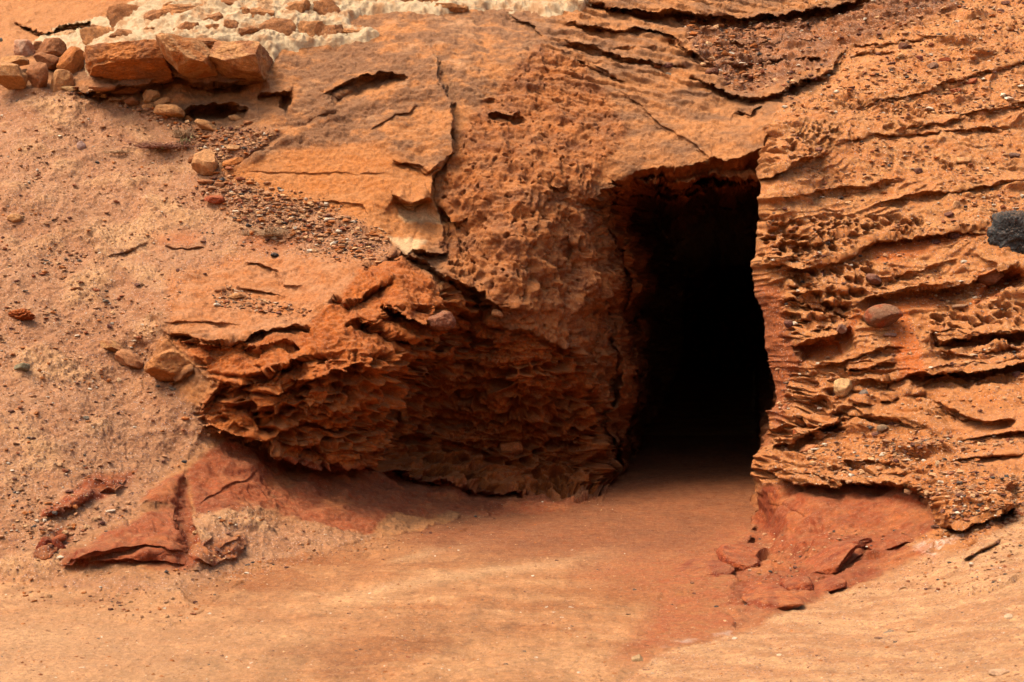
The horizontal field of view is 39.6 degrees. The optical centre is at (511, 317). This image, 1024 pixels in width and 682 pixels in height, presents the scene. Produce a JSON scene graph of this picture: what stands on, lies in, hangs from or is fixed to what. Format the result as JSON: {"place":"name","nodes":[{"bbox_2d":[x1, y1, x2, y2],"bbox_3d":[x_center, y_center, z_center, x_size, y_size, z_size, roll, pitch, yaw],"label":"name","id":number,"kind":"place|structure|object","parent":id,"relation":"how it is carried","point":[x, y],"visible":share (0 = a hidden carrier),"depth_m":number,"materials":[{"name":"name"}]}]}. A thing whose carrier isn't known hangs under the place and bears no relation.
{"place":"outdoors","nodes":[
{"label":"outdoors","id":0,"kind":"place"},
{"bbox_2d":[0,89,388,597],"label":"slope","id":1,"kind":"structure","parent":0,"point":[256,534],"depth_m":11.98,"materials":[{"name":"stone"}]},
{"bbox_2d":[7,213,22,222],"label":"slope rock","id":2,"kind":"object","parent":1,"relation":"on","point":[14,217],"visible":1,"depth_m":12.91,"materials":[{"name":"stone"}]},
{"bbox_2d":[8,308,35,320],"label":"porous rock","id":3,"kind":"object","parent":1,"relation":"on","point":[21,314],"visible":1,"depth_m":11.73,"materials":[{"name":"stone"}]},
{"bbox_2d":[14,363,29,371],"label":"slope rock","id":4,"kind":"object","parent":1,"relation":"on","point":[24,367],"visible":1,"depth_m":11.12,"materials":[{"name":"stone"}]},
{"bbox_2d":[36,536,52,548],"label":"red rock","id":5,"kind":"object","parent":1,"relation":"on","point":[46,540],"visible":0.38,"depth_m":9.35,"materials":[{"name":"stone"}]},
{"bbox_2d":[52,539,65,549],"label":"red rock","id":6,"kind":"object","parent":1,"relation":"on","point":[57,543],"visible":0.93,"depth_m":9.28,"materials":[{"name":"stone"}]},
{"bbox_2d":[52,534,66,541],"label":"red rock","id":7,"kind":"object","parent":1,"relation":"on","point":[61,537],"visible":0.69,"depth_m":9.44,"materials":[{"name":"stone"}]},
{"bbox_2d":[49,69,73,91],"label":"stacked stone","id":8,"kind":"object","parent":1,"relation":"on","point":[61,78],"visible":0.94,"depth_m":14.85,"materials":[{"name":"brown stone"}]},
{"bbox_2d":[61,86,76,91],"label":"flat stone","id":9,"kind":"object","parent":1,"relation":"on","point":[68,88],"visible":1,"depth_m":14.83,"materials":[{"name":"beige stone"}]},
{"bbox_2d":[70,287,82,290],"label":"slope rock","id":10,"kind":"object","parent":1,"relation":"on","point":[76,288],"visible":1,"depth_m":12.22,"materials":[{"name":"stone"}]},
{"bbox_2d":[77,141,85,149],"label":"slope rock","id":11,"kind":"object","parent":1,"relation":"on","point":[81,145],"visible":1,"depth_m":14.12,"materials":[{"name":"stone"}]},
{"bbox_2d":[99,340,123,352],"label":"slope rock","id":12,"kind":"object","parent":1,"relation":"on","point":[114,346],"visible":0.91,"depth_m":11.71,"materials":[{"name":"stone"}]},
{"bbox_2d":[103,147,129,153],"bbox_3d":[-3.939,-1.656,14.140,0.308,0.060,0.219,0,0,0],"label":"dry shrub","id":13,"kind":"object","parent":1,"relation":"on","point":[118,151],"visible":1,"depth_m":14.11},
{"bbox_2d":[115,349,143,368],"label":"slope rock","id":14,"kind":"object","parent":1,"relation":"on","point":[124,357],"visible":1,"depth_m":11.63,"materials":[{"name":"stone"}]},
{"bbox_2d":[118,139,203,150],"bbox_3d":[-3.522,-1.704,14.167,0.806,0.106,0.564,0,0,-22],"label":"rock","id":15,"kind":"object","parent":1,"relation":"on","point":[155,145],"visible":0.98,"depth_m":14.07,"materials":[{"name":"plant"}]},
{"bbox_2d":[144,348,192,380],"bbox_3d":[-2.751,0.382,11.535,0.419,0.271,0.410,0,0,0],"label":"boulder","id":16,"kind":"object","parent":1,"relation":"on","point":[168,365],"visible":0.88,"depth_m":11.41,"materials":[{"name":"stone"}]},
{"bbox_2d":[165,124,201,138],"bbox_3d":[-3.309,-1.881,14.254,0.328,0.168,0.316,0,0,-39],"label":"dry shrub","id":17,"kind":"object","parent":1,"relation":"on","point":[179,133],"visible":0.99,"depth_m":14.22,"materials":[{"name":"beige plant"}]},
{"bbox_2d":[176,136,191,146],"bbox_3d":[-3.250,-1.758,14.158,0.132,0.118,0.151,0,0,-44],"label":"dry shrub","id":18,"kind":"object","parent":1,"relation":"on","point":[184,140],"visible":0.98,"depth_m":14.14,"materials":[{"name":"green plant"}]},
{"bbox_2d":[191,149,217,175],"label":"slope rock","id":19,"kind":"object","parent":1,"relation":"on","point":[204,162],"visible":1,"depth_m":13.74,"materials":[{"name":"stone"}]},
{"bbox_2d":[194,119,216,130],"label":"rubble rock","id":20,"kind":"object","parent":1,"relation":"on","point":[205,125],"visible":0.96,"depth_m":14.29,"materials":[{"name":"stone"}]},
{"bbox_2d":[197,179,213,184],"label":"slope rock","id":21,"kind":"object","parent":1,"relation":"on","point":[203,181],"visible":1,"depth_m":13.63,"materials":[{"name":"stone"}]},
{"bbox_2d":[204,195,224,203],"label":"slope rock","id":22,"kind":"object","parent":1,"relation":"on","point":[217,199],"visible":1,"depth_m":13.36,"materials":[{"name":"stone"}]},
{"bbox_2d":[214,182,224,187],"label":"slope rock","id":23,"kind":"object","parent":1,"relation":"on","point":[219,184],"visible":1,"depth_m":13.61,"materials":[{"name":"stone"}]},
{"bbox_2d":[223,145,240,150],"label":"slope rock","id":24,"kind":"object","parent":1,"relation":"on","point":[232,147],"visible":1,"depth_m":13.96,"materials":[{"name":"stone"}]},
{"bbox_2d":[241,229,249,235],"bbox_3d":[-2.430,-0.777,12.971,0.084,0.066,0.070,0,0,0],"label":"dry shrub","id":25,"kind":"object","parent":1,"relation":"on","point":[246,233],"visible":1,"depth_m":12.96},
{"bbox_2d":[250,224,292,236],"bbox_3d":[-2.194,-0.799,12.963,0.422,0.121,0.288,0,0,0],"label":"dry shrub","id":26,"kind":"object","parent":1,"relation":"on","point":[270,232],"visible":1,"depth_m":12.92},
{"bbox_2d":[270,252,278,256],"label":"pebble","id":27,"kind":"object","parent":1,"relation":"on","point":[273,254],"visible":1,"depth_m":12.74,"materials":[{"name":"stone"}]},
{"bbox_2d":[0,368,758,681],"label":"path","id":28,"kind":"structure","parent":0,"point":[683,486],"depth_m":8.64,"materials":[{"name":"orange sand"}]},
{"bbox_2d":[0,0,790,681],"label":"cliff","id":29,"kind":"structure","parent":0,"point":[468,160],"depth_m":13.49,"materials":[{"name":"stone"}]},
{"bbox_2d":[0,62,27,89],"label":"stacked stone","id":30,"kind":"object","parent":29,"relation":"on","point":[13,76],"visible":1,"depth_m":14.69,"materials":[{"name":"orange stone"}]},
{"bbox_2d":[0,55,29,65],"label":"stacked stone","id":31,"kind":"object","parent":30,"relation":"on","point":[19,60],"visible":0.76,"depth_m":15.10,"materials":[{"name":"stone"}]},
{"bbox_2d":[13,39,35,56],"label":"stacked stone","id":32,"kind":"object","parent":29,"relation":"on","point":[24,47],"visible":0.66,"depth_m":15.75,"materials":[{"name":"stone"}]},
{"bbox_2d":[26,62,47,87],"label":"stacked stone","id":33,"kind":"object","parent":29,"relation":"on","point":[37,73],"visible":0.99,"depth_m":14.79,"materials":[{"name":"brown stone"}]},
{"bbox_2d":[33,41,41,49],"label":"stacked stone","id":34,"kind":"object","parent":29,"relation":"on","point":[36,44],"visible":0.46,"depth_m":16.10,"materials":[{"name":"brown stone"}]},
{"bbox_2d":[33,52,59,69],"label":"stacked stone","id":35,"kind":"object","parent":29,"relation":"on","point":[50,61],"visible":0.78,"depth_m":15.13,"materials":[{"name":"brown stone"}]},
{"bbox_2d":[56,46,84,73],"bbox_3d":[-4.699,-2.731,15.181,0.296,0.339,0.221,0,0,0],"label":"stacked stone","id":36,"kind":"object","parent":29,"relation":"on","point":[72,59],"visible":0.87,"depth_m":15.11,"materials":[{"name":"orange stone"}]},
{"bbox_2d":[111,86,142,94],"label":"rubble rock","id":37,"kind":"object","parent":29,"relation":"on","point":[124,90],"visible":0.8,"depth_m":14.87,"materials":[{"name":"stone"}]},
{"bbox_2d":[83,39,175,83],"bbox_3d":[-3.994,-2.637,14.759,0.987,0.460,0.864,0,0,0],"label":"sandstone block","id":38,"kind":"object","parent":29,"relation":"on","point":[134,59],"depth_m":14.42,"materials":[{"name":"stone"}]},
{"bbox_2d":[124,96,139,105],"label":"rubble rock","id":39,"kind":"object","parent":29,"relation":"on","point":[132,101],"visible":1,"depth_m":14.76,"materials":[{"name":"stone"}]},
{"bbox_2d":[142,89,160,103],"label":"rubble rock","id":40,"kind":"object","parent":29,"relation":"on","point":[149,95],"visible":0.82,"depth_m":14.73,"materials":[{"name":"stone"}]},
{"bbox_2d":[154,97,170,105],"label":"rubble rock","id":41,"kind":"object","parent":29,"relation":"on","point":[164,100],"visible":0.84,"depth_m":14.64,"materials":[{"name":"stone"}]},
{"bbox_2d":[153,104,184,117],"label":"rubble rock","id":42,"kind":"object","parent":29,"relation":"on","point":[170,110],"visible":1,"depth_m":14.44,"materials":[{"name":"stone"}]},
{"bbox_2d":[155,34,218,78],"bbox_3d":[-3.287,-2.645,14.532,0.498,0.372,0.926,0,0,9],"label":"sandstone block","id":43,"kind":"object","parent":29,"relation":"on","point":[188,57],"depth_m":14.25,"materials":[{"name":"stone"}]},
{"bbox_2d":[185,115,193,121],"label":"rubble rock","id":44,"kind":"object","parent":29,"relation":"on","point":[189,118],"visible":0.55,"depth_m":14.63,"materials":[{"name":"stone"}]},
{"bbox_2d":[214,286,225,291],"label":"slope rock","id":45,"kind":"object","parent":29,"relation":"on","point":[219,288],"visible":1,"depth_m":12.19,"materials":[{"name":"stone"}]},
{"bbox_2d":[222,157,243,166],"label":"slope rock","id":46,"kind":"object","parent":29,"relation":"on","point":[234,161],"visible":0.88,"depth_m":13.76,"materials":[{"name":"stone"}]},
{"bbox_2d":[228,114,241,120],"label":"rubble rock","id":47,"kind":"object","parent":29,"relation":"on","point":[234,117],"visible":0.94,"depth_m":14.52,"materials":[{"name":"stone"}]},
{"bbox_2d":[209,40,272,85],"bbox_3d":[-2.784,-2.626,14.635,0.550,0.386,0.812,0,0,0],"label":"sandstone block","id":48,"kind":"object","parent":29,"relation":"on","point":[249,62],"depth_m":14.38,"materials":[{"name":"stone"}]},
{"bbox_2d":[243,120,252,123],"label":"rubble rock","id":49,"kind":"object","parent":29,"relation":"on","point":[247,122],"visible":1,"depth_m":14.30,"materials":[{"name":"stone"}]},
{"bbox_2d":[32,0,591,75],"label":"stone wall","id":50,"kind":"structure","parent":29,"relation":"on","point":[274,28],"depth_m":15.53,"materials":[{"name":"beige stone"}]},
{"bbox_2d":[36,37,66,56],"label":"stacked stone","id":51,"kind":"object","parent":50,"relation":"on","point":[57,47],"visible":0.62,"depth_m":15.78,"materials":[{"name":"brown stone"}]},
{"bbox_2d":[428,310,455,330],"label":"embedded stone","id":52,"kind":"object","parent":29,"relation":"attached to","point":[443,320],"visible":1,"depth_m":11.77,"materials":[{"name":"pink stone"}]},
{"bbox_2d":[491,309,502,316],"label":"embedded stone","id":53,"kind":"object","parent":29,"relation":"attached to","point":[496,313],"visible":1,"depth_m":12.78,"materials":[{"name":"brown stone"}]},
{"bbox_2d":[499,441,522,455],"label":"embedded stone","id":54,"kind":"object","parent":29,"relation":"attached to","point":[516,447],"visible":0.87,"depth_m":13.94,"materials":[{"name":"brown stone"}]},
{"bbox_2d":[0,0,1023,681],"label":"gravel","id":55,"kind":"structure","parent":29,"relation":"on","point":[336,244],"depth_m":12.18,"materials":[{"name":"brown gravel"}]},
{"bbox_2d":[88,83,115,91],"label":"rubble rock","id":56,"kind":"object","parent":55,"relation":"on","point":[101,87],"visible":1,"depth_m":14.56,"materials":[{"name":"stone"}]},
{"bbox_2d":[109,96,127,100],"bbox_3d":[-4.086,-2.275,14.757,0.223,0.044,0.178,0,0,0],"label":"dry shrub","id":57,"kind":"object","parent":55,"relation":"on","point":[117,99],"visible":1,"depth_m":14.75,"materials":[{"name":"brown plant"}]},
{"bbox_2d":[142,104,154,108],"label":"rubble rock","id":58,"kind":"object","parent":55,"relation":"on","point":[147,106],"visible":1,"depth_m":14.63,"materials":[{"name":"stone"}]},
{"bbox_2d":[228,293,245,298],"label":"slope rock","id":59,"kind":"object","parent":55,"relation":"on","point":[236,296],"visible":1,"depth_m":12.13,"materials":[{"name":"stone"}]},
{"bbox_2d":[804,542,857,574],"bbox_3d":[2.062,1.611,9.335,0.432,0.258,0.522,0,0,0],"label":"red rock","id":60,"kind":"object","parent":55,"relation":"on","point":[833,558],"visible":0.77,"depth_m":9.26,"materials":[{"name":"stone"}]},
{"bbox_2d":[662,62,674,67],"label":"cliff rock","id":61,"kind":"object","parent":29,"relation":"on","point":[668,65],"visible":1,"depth_m":14.93,"materials":[{"name":"stone"}]},
{"bbox_2d":[705,68,718,74],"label":"cliff rock","id":62,"kind":"object","parent":29,"relation":"on","point":[712,71],"visible":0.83,"depth_m":14.90,"materials":[{"name":"stone"}]},
{"bbox_2d":[566,149,762,497],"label":"tunnel","id":63,"kind":"structure","parent":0,"point":[664,304],"depth_m":17.18,"materials":[{"name":"stone"}]},
{"bbox_2d":[623,528,933,680],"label":"path","id":64,"kind":"structure","parent":0,"point":[655,640],"depth_m":8.30,"materials":[{"name":"orange sand"}]},
{"bbox_2d":[670,558,734,577],"bbox_3d":[1.262,1.700,9.587,0.480,0.091,0.619,0,0,0],"label":"red rock","id":65,"kind":"object","parent":64,"relation":"on","point":[707,567],"visible":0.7,"depth_m":9.49,"materials":[{"name":"stone"}]},
{"bbox_2d":[716,543,760,571],"bbox_3d":[1.555,1.680,9.795,0.294,0.225,0.638,0,0,0],"label":"red rock","id":66,"kind":"object","parent":64,"relation":"on","point":[739,558],"visible":0.69,"depth_m":9.63,"materials":[{"name":"stone"}]},
{"bbox_2d":[744,583,787,593],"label":"red rock","id":67,"kind":"object","parent":64,"relation":"on","point":[763,587],"visible":0.25,"depth_m":8.64,"materials":[{"name":"stone"}]},
{"bbox_2d":[741,590,803,610],"bbox_3d":[1.518,1.655,8.297,0.343,0.075,0.334,0,0,0],"label":"red rock","id":68,"kind":"object","parent":64,"relation":"on","point":[784,600],"visible":0.96,"depth_m":8.24,"materials":[{"name":"stone"}]},
{"bbox_2d":[780,576,813,590],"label":"red rock","id":69,"kind":"object","parent":64,"relation":"on","point":[798,583],"visible":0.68,"depth_m":8.76,"materials":[{"name":"stone"}]},
{"bbox_2d":[813,576,846,593],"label":"red rock","id":70,"kind":"object","parent":64,"relation":"on","point":[831,584],"visible":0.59,"depth_m":8.68,"materials":[{"name":"stone"}]},
{"bbox_2d":[624,0,1023,660],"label":"cliff","id":71,"kind":"structure","parent":0,"point":[796,510],"depth_m":12.12,"materials":[{"name":"stone"}]},
{"bbox_2d":[784,320,792,327],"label":"cliff rock","id":72,"kind":"object","parent":71,"relation":"on","point":[788,323],"visible":1,"depth_m":11.98,"materials":[{"name":"stone"}]},
{"bbox_2d":[799,444,815,452],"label":"cliff rock","id":73,"kind":"object","parent":71,"relation":"on","point":[806,448],"visible":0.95,"depth_m":11.24,"materials":[{"name":"stone"}]},
{"bbox_2d":[836,324,846,333],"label":"cliff rock","id":74,"kind":"object","parent":71,"relation":"on","point":[840,328],"visible":1,"depth_m":11.72,"materials":[{"name":"stone"}]},
{"bbox_2d":[834,378,852,396],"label":"cliff rock","id":75,"kind":"object","parent":71,"relation":"on","point":[842,387],"visible":1,"depth_m":11.46,"materials":[{"name":"stone"}]},
{"bbox_2d":[839,537,871,547],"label":"red rock","id":76,"kind":"object","parent":71,"relation":"on","point":[861,542],"visible":0.61,"depth_m":9.56,"materials":[{"name":"stone"}]},
{"bbox_2d":[859,389,868,395],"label":"cliff rock","id":77,"kind":"object","parent":71,"relation":"on","point":[864,391],"visible":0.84,"depth_m":11.41,"materials":[{"name":"stone"}]},
{"bbox_2d":[865,273,881,284],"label":"cliff rock","id":78,"kind":"object","parent":71,"relation":"on","point":[873,279],"visible":1,"depth_m":12.02,"materials":[{"name":"stone"}]},
{"bbox_2d":[876,424,887,431],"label":"cliff rock","id":79,"kind":"object","parent":71,"relation":"on","point":[881,428],"visible":1,"depth_m":10.99,"materials":[{"name":"stone"}]},
{"bbox_2d":[863,304,902,327],"bbox_3d":[3.071,-0.013,11.786,0.308,0.206,0.303,0,0,0],"label":"boulder","id":80,"kind":"object","parent":71,"relation":"on","point":[881,315],"visible":1,"depth_m":11.70,"materials":[{"name":"stone"}]},
{"bbox_2d":[884,333,896,336],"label":"cliff rock","id":81,"kind":"object","parent":71,"relation":"on","point":[891,334],"visible":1,"depth_m":11.73,"materials":[{"name":"stone"}]},
{"bbox_2d":[898,42,911,48],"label":"cliff rock","id":82,"kind":"object","parent":71,"relation":"on","point":[901,45],"visible":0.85,"depth_m":15.14,"materials":[{"name":"stone"}]},
{"bbox_2d":[914,168,922,173],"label":"cliff rock","id":83,"kind":"object","parent":71,"relation":"on","point":[918,170],"visible":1,"depth_m":13.03,"materials":[{"name":"stone"}]},
{"bbox_2d":[915,55,923,60],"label":"cliff rock","id":84,"kind":"object","parent":71,"relation":"on","point":[920,57],"visible":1,"depth_m":14.86,"materials":[{"name":"stone"}]},
{"bbox_2d":[927,62,938,68],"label":"cliff rock","id":85,"kind":"object","parent":71,"relation":"on","point":[932,65],"visible":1,"depth_m":14.71,"materials":[{"name":"stone"}]},
{"bbox_2d":[931,239,940,243],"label":"cliff rock","id":86,"kind":"object","parent":71,"relation":"on","point":[935,241],"visible":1,"depth_m":12.36,"materials":[{"name":"stone"}]},
{"bbox_2d":[938,57,950,61],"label":"cliff rock","id":87,"kind":"object","parent":71,"relation":"on","point":[944,59],"visible":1,"depth_m":14.80,"materials":[{"name":"stone"}]},
{"bbox_2d":[944,212,953,216],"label":"cliff rock","id":88,"kind":"object","parent":71,"relation":"on","point":[948,214],"visible":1,"depth_m":12.54,"materials":[{"name":"stone"}]},
{"bbox_2d":[947,232,960,238],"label":"cliff rock","id":89,"kind":"object","parent":71,"relation":"on","point":[953,235],"visible":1,"depth_m":12.38,"materials":[{"name":"stone"}]},
{"bbox_2d":[949,88,960,92],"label":"cliff rock","id":90,"kind":"object","parent":71,"relation":"on","point":[953,90],"visible":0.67,"depth_m":14.39,"materials":[{"name":"stone"}]},
{"bbox_2d":[952,201,959,208],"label":"cliff rock","id":91,"kind":"object","parent":71,"relation":"on","point":[955,204],"visible":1,"depth_m":12.63,"materials":[{"name":"stone"}]},
{"bbox_2d":[952,304,967,308],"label":"cliff rock","id":92,"kind":"object","parent":71,"relation":"on","point":[958,306],"visible":1,"depth_m":11.84,"materials":[{"name":"stone"}]},
{"bbox_2d":[956,157,970,163],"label":"cliff rock","id":93,"kind":"object","parent":71,"relation":"on","point":[959,160],"visible":1,"depth_m":13.14,"materials":[{"name":"stone"}]},
{"bbox_2d":[964,78,977,83],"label":"cliff rock","id":94,"kind":"object","parent":71,"relation":"on","point":[972,80],"visible":1,"depth_m":14.52,"materials":[{"name":"stone"}]},
{"bbox_2d":[972,230,986,233],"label":"cliff rock","id":95,"kind":"object","parent":71,"relation":"on","point":[981,231],"visible":0.85,"depth_m":12.36,"materials":[{"name":"stone"}]},
{"bbox_2d":[977,267,1004,285],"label":"boulder","id":96,"kind":"object","parent":71,"relation":"on","point":[992,278],"visible":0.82,"depth_m":12.02,"materials":[{"name":"stone"}]},
{"bbox_2d":[987,210,1023,253],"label":"boulder","id":97,"kind":"object","parent":71,"relation":"on","point":[1006,229],"visible":0.9,"depth_m":12.13,"materials":[{"name":"stone"}]},
{"bbox_2d":[1001,0,1009,4],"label":"cliff rock","id":98,"kind":"object","parent":71,"relation":"on","point":[1007,2],"visible":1,"depth_m":16.25,"materials":[{"name":"stone"}]},
{"bbox_2d":[1009,152,1020,157],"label":"cliff rock","id":99,"kind":"object","parent":71,"relation":"on","point":[1012,155],"visible":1,"depth_m":13.33,"materials":[{"name":"stone"}]},
{"bbox_2d":[1012,371,1020,377],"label":"cliff rock","id":100,"kind":"object","parent":71,"relation":"on","point":[1015,374],"visible":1,"depth_m":11.09,"materials":[{"name":"stone"}]},
{"bbox_2d":[626,516,1023,681],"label":"sand bank","id":101,"kind":"structure","parent":0,"point":[943,632],"depth_m":7.05,"materials":[{"name":"sand"}]},
{"bbox_2d":[988,669,1008,675],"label":"bank stone","id":102,"kind":"object","parent":101,"relation":"on","point":[996,672],"visible":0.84,"depth_m":5.76,"materials":[{"name":"stone"}]},
{"bbox_2d":[1004,614,1012,618],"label":"bank stone","id":103,"kind":"object","parent":101,"relation":"on","point":[1008,616],"visible":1,"depth_m":6.85,"materials":[{"name":"beige stone"}]}
]}

